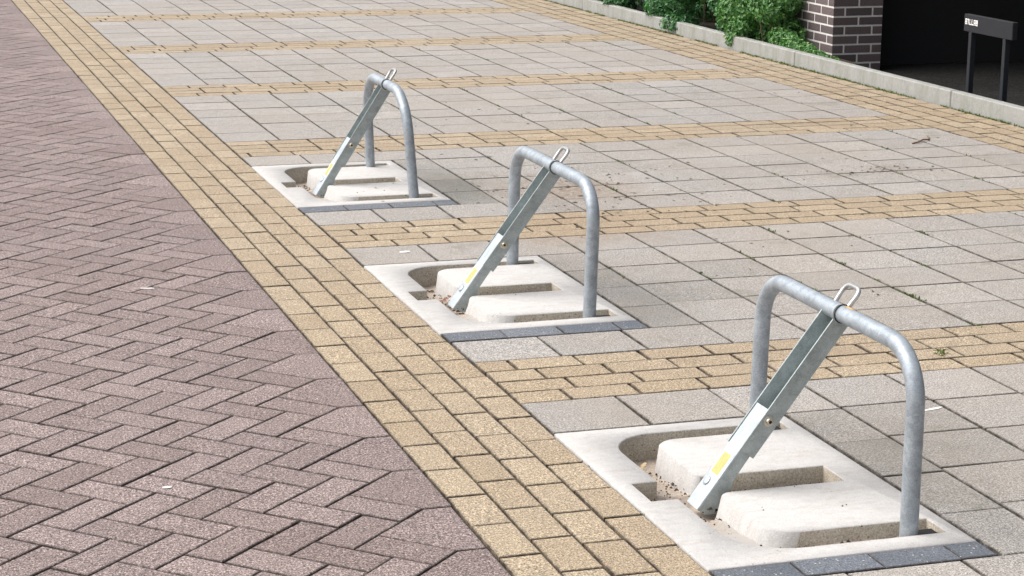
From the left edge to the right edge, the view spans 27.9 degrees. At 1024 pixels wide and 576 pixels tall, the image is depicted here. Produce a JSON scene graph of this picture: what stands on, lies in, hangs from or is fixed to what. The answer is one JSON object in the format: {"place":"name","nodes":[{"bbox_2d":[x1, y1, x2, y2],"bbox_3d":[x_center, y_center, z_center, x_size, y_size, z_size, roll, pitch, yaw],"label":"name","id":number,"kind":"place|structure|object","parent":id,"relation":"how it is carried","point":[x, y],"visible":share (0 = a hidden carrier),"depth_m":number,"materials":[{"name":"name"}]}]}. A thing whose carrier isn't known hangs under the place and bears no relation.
{"place":"outdoors","nodes":[
{"label":"outdoors","id":0,"kind":"place"},
{"bbox_2d":[0,0,510,575],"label":"road","id":1,"kind":"structure","parent":0,"point":[212,390],"depth_m":6.08,"materials":[{"name":"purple brick"}]},
{"bbox_2d":[11,0,710,575],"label":"kerb strip","id":2,"kind":"object","parent":1,"relation":"on","point":[437,406],"visible":0.97,"depth_m":6.50,"materials":[{"name":"brick"}]},
{"bbox_2d":[422,419,713,575],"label":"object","id":3,"kind":"object","parent":2,"relation":"on","point":[548,510],"visible":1,"depth_m":5.19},
{"bbox_2d":[62,0,510,16],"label":"parking bay","id":4,"kind":"object","parent":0,"point":[81,8],"visible":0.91,"depth_m":18.20,"materials":[{"name":"grey concrete"}]},
{"bbox_2d":[82,7,528,22],"bbox_3d":[-1.509,-2.310,17.573,4.199,0.053,0.486,-4,14,-17],"label":"brick band","id":5,"kind":"object","parent":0,"point":[209,16],"visible":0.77,"depth_m":17.46,"materials":[{"name":"beige brick"}]},
{"bbox_2d":[88,12,604,47],"bbox_3d":[-1.163,-2.061,16.512,4.199,0.054,1.800,-4,14,-17],"label":"parking bay","id":6,"kind":"object","parent":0,"point":[195,32],"visible":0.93,"depth_m":16.36,"materials":[{"name":"grey concrete"}]},
{"bbox_2d":[116,34,627,54],"bbox_3d":[-0.817,-1.811,15.452,4.199,0.053,0.486,-4,14,-17],"label":"brick band","id":7,"kind":"object","parent":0,"point":[166,49],"visible":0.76,"depth_m":15.35,"materials":[{"name":"beige brick"}]},
{"bbox_2d":[124,40,725,87],"bbox_3d":[-0.471,-1.561,14.392,4.199,0.054,1.800,-4,14,-17],"label":"parking bay","id":8,"kind":"object","parent":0,"point":[187,69],"visible":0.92,"depth_m":14.24,"materials":[{"name":"grey concrete"}]},
{"bbox_2d":[161,69,757,97],"bbox_3d":[-0.125,-1.312,13.331,4.199,0.053,0.486,-4,14,-17],"label":"brick band","id":9,"kind":"object","parent":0,"point":[335,86],"visible":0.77,"depth_m":13.25,"materials":[{"name":"beige brick"}]},
{"bbox_2d":[173,78,889,143],"bbox_3d":[0.221,-1.062,12.271,4.199,0.054,1.800,-4,14,-17],"label":"parking bay","id":10,"kind":"object","parent":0,"point":[271,117],"visible":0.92,"depth_m":12.12,"materials":[{"name":"grey concrete"}]},
{"bbox_2d":[375,102,964,294],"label":"leaf crumbs","id":11,"kind":"object","parent":10,"relation":"on","point":[690,178],"visible":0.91,"depth_m":9.62,"materials":[{"name":"brown plant"}]},
{"bbox_2d":[225,116,931,159],"bbox_3d":[0.567,-0.812,11.210,4.199,0.053,0.486,-4,14,-17],"label":"brick band","id":12,"kind":"object","parent":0,"point":[240,150],"visible":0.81,"depth_m":11.14,"materials":[{"name":"beige brick"}]},
{"bbox_2d":[242,128,1023,227],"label":"parking bay","id":13,"kind":"object","parent":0,"point":[720,170],"visible":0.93,"depth_m":10.08,"materials":[{"name":"grey tile"}]},
{"bbox_2d":[251,68,450,208],"bbox_3d":[-0.772,-0.697,9.646,0.704,0.651,1.094,-4,14,-17],"label":"parking barrier","id":14,"kind":"object","parent":13,"relation":"on","point":[339,179],"visible":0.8,"depth_m":9.61,"materials":[{"name":"concrete"}]},
{"bbox_2d":[912,136,929,143],"bbox_3d":[2.206,-0.795,11.055,0.051,0.014,0.286,7,15,26],"label":"twig","id":15,"kind":"object","parent":13,"relation":"on","point":[920,140],"visible":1,"depth_m":10.99,"materials":[{"name":"brown wood"}]},
{"bbox_2d":[319,189,1023,249],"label":"brick band","id":16,"kind":"object","parent":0,"point":[417,232],"visible":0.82,"depth_m":8.91,"materials":[{"name":"beige brick"}]},
{"bbox_2d":[345,211,1023,365],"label":"parking bay","id":17,"kind":"object","parent":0,"point":[663,293],"visible":0.88,"depth_m":7.83,"materials":[{"name":"grey tile"}]},
{"bbox_2d":[364,146,634,336],"bbox_3d":[-0.068,-0.183,7.488,0.704,0.640,1.089,-4,14,-17],"label":"parking barrier","id":18,"kind":"object","parent":17,"relation":"on","point":[490,288],"visible":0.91,"depth_m":7.47,"materials":[{"name":"concrete"}]},
{"bbox_2d":[289,40,1022,327],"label":"joint weeds","id":19,"kind":"object","parent":17,"relation":"on","point":[772,231],"visible":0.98,"depth_m":9.20,"materials":[{"name":"green plant"}]},
{"bbox_2d":[628,0,854,63],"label":"planting bed","id":20,"kind":"object","parent":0,"point":[709,24],"visible":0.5,"depth_m":16.81,"materials":[{"name":"brown soil"}]},
{"bbox_2d":[598,0,733,32],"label":"shrub","id":21,"kind":"object","parent":20,"relation":"on","point":[673,11],"visible":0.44,"depth_m":16.48,"materials":[{"name":"green plant"}]},
{"bbox_2d":[714,0,807,46],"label":"shrub","id":22,"kind":"object","parent":20,"relation":"on","point":[758,20],"visible":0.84,"depth_m":15.01,"materials":[{"name":"green plant"}]},
{"bbox_2d":[766,26,840,60],"bbox_3d":[2.032,-1.680,14.425,0.173,0.218,1.026,-4,14,-17],"label":"ground cover","id":23,"kind":"object","parent":20,"relation":"on","point":[791,42],"visible":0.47,"depth_m":14.52,"materials":[{"name":"green plant"}]},
{"bbox_2d":[475,322,1023,405],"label":"brick band","id":24,"kind":"object","parent":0,"point":[560,378],"visible":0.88,"depth_m":6.57,"materials":[{"name":"beige brick"}]},
{"bbox_2d":[933,348,948,355],"bbox_3d":[1.397,0.208,6.707,0.053,0.024,0.046,-4,14,-17],"label":"weed","id":25,"kind":"object","parent":24,"relation":"on","point":[941,351],"visible":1,"depth_m":6.71,"materials":[{"name":"green plant"}]},
{"bbox_2d":[491,0,1023,153],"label":"border strip","id":26,"kind":"object","parent":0,"point":[988,131],"visible":0.94,"depth_m":13.53,"materials":[{"name":"brick"}]},
{"bbox_2d":[545,0,1023,128],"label":"kerb weeds","id":27,"kind":"object","parent":26,"relation":"on","point":[878,88],"visible":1,"depth_m":13.96,"materials":[{"name":"green plant"}]},
{"bbox_2d":[521,363,1023,575],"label":"parking bay","id":28,"kind":"object","parent":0,"point":[972,479],"visible":0.84,"depth_m":5.85,"materials":[{"name":"grey tile"}]},
{"bbox_2d":[554,275,975,573],"bbox_3d":[0.624,0.318,5.369,0.704,0.637,1.115,-4,14,-17],"label":"parking barrier","id":29,"kind":"object","parent":28,"relation":"on","point":[764,481],"visible":0.95,"depth_m":5.35,"materials":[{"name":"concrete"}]},
{"bbox_2d":[925,407,942,410],"bbox_3d":[1.242,0.357,6.090,0.075,0.003,0.010,-8,15,-31],"label":"paper scrap","id":30,"kind":"object","parent":28,"relation":"on","point":[933,408],"visible":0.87,"depth_m":6.09,"materials":[{"name":"white paper"}]},
{"bbox_2d":[898,61,1000,64],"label":"ground","id":31,"kind":"structure","parent":0,"point":[938,63],"depth_m":15.55,"materials":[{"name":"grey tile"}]},
{"bbox_2d":[548,0,1023,126],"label":"kerb","id":32,"kind":"structure","parent":31,"relation":"on","point":[973,104],"depth_m":13.72,"materials":[{"name":"concrete"}]},
{"bbox_2d":[879,0,1023,106],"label":"undercroft","id":33,"kind":"object","parent":31,"relation":"on","point":[918,36],"depth_m":15.04,"materials":[{"name":"concrete"}]},
{"bbox_2d":[795,0,882,69],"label":"brick pier","id":34,"kind":"structure","parent":33,"relation":"on","point":[849,30],"depth_m":14.59,"materials":[{"name":"brown brick"}]},
{"bbox_2d":[964,14,1017,101],"bbox_3d":[2.857,-1.321,12.400,0.038,0.600,0.560,-4,14,-17],"label":"sign","id":35,"kind":"object","parent":33,"relation":"on","point":[1004,30],"visible":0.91,"depth_m":12.29,"materials":[{"name":"metal"}]}
]}

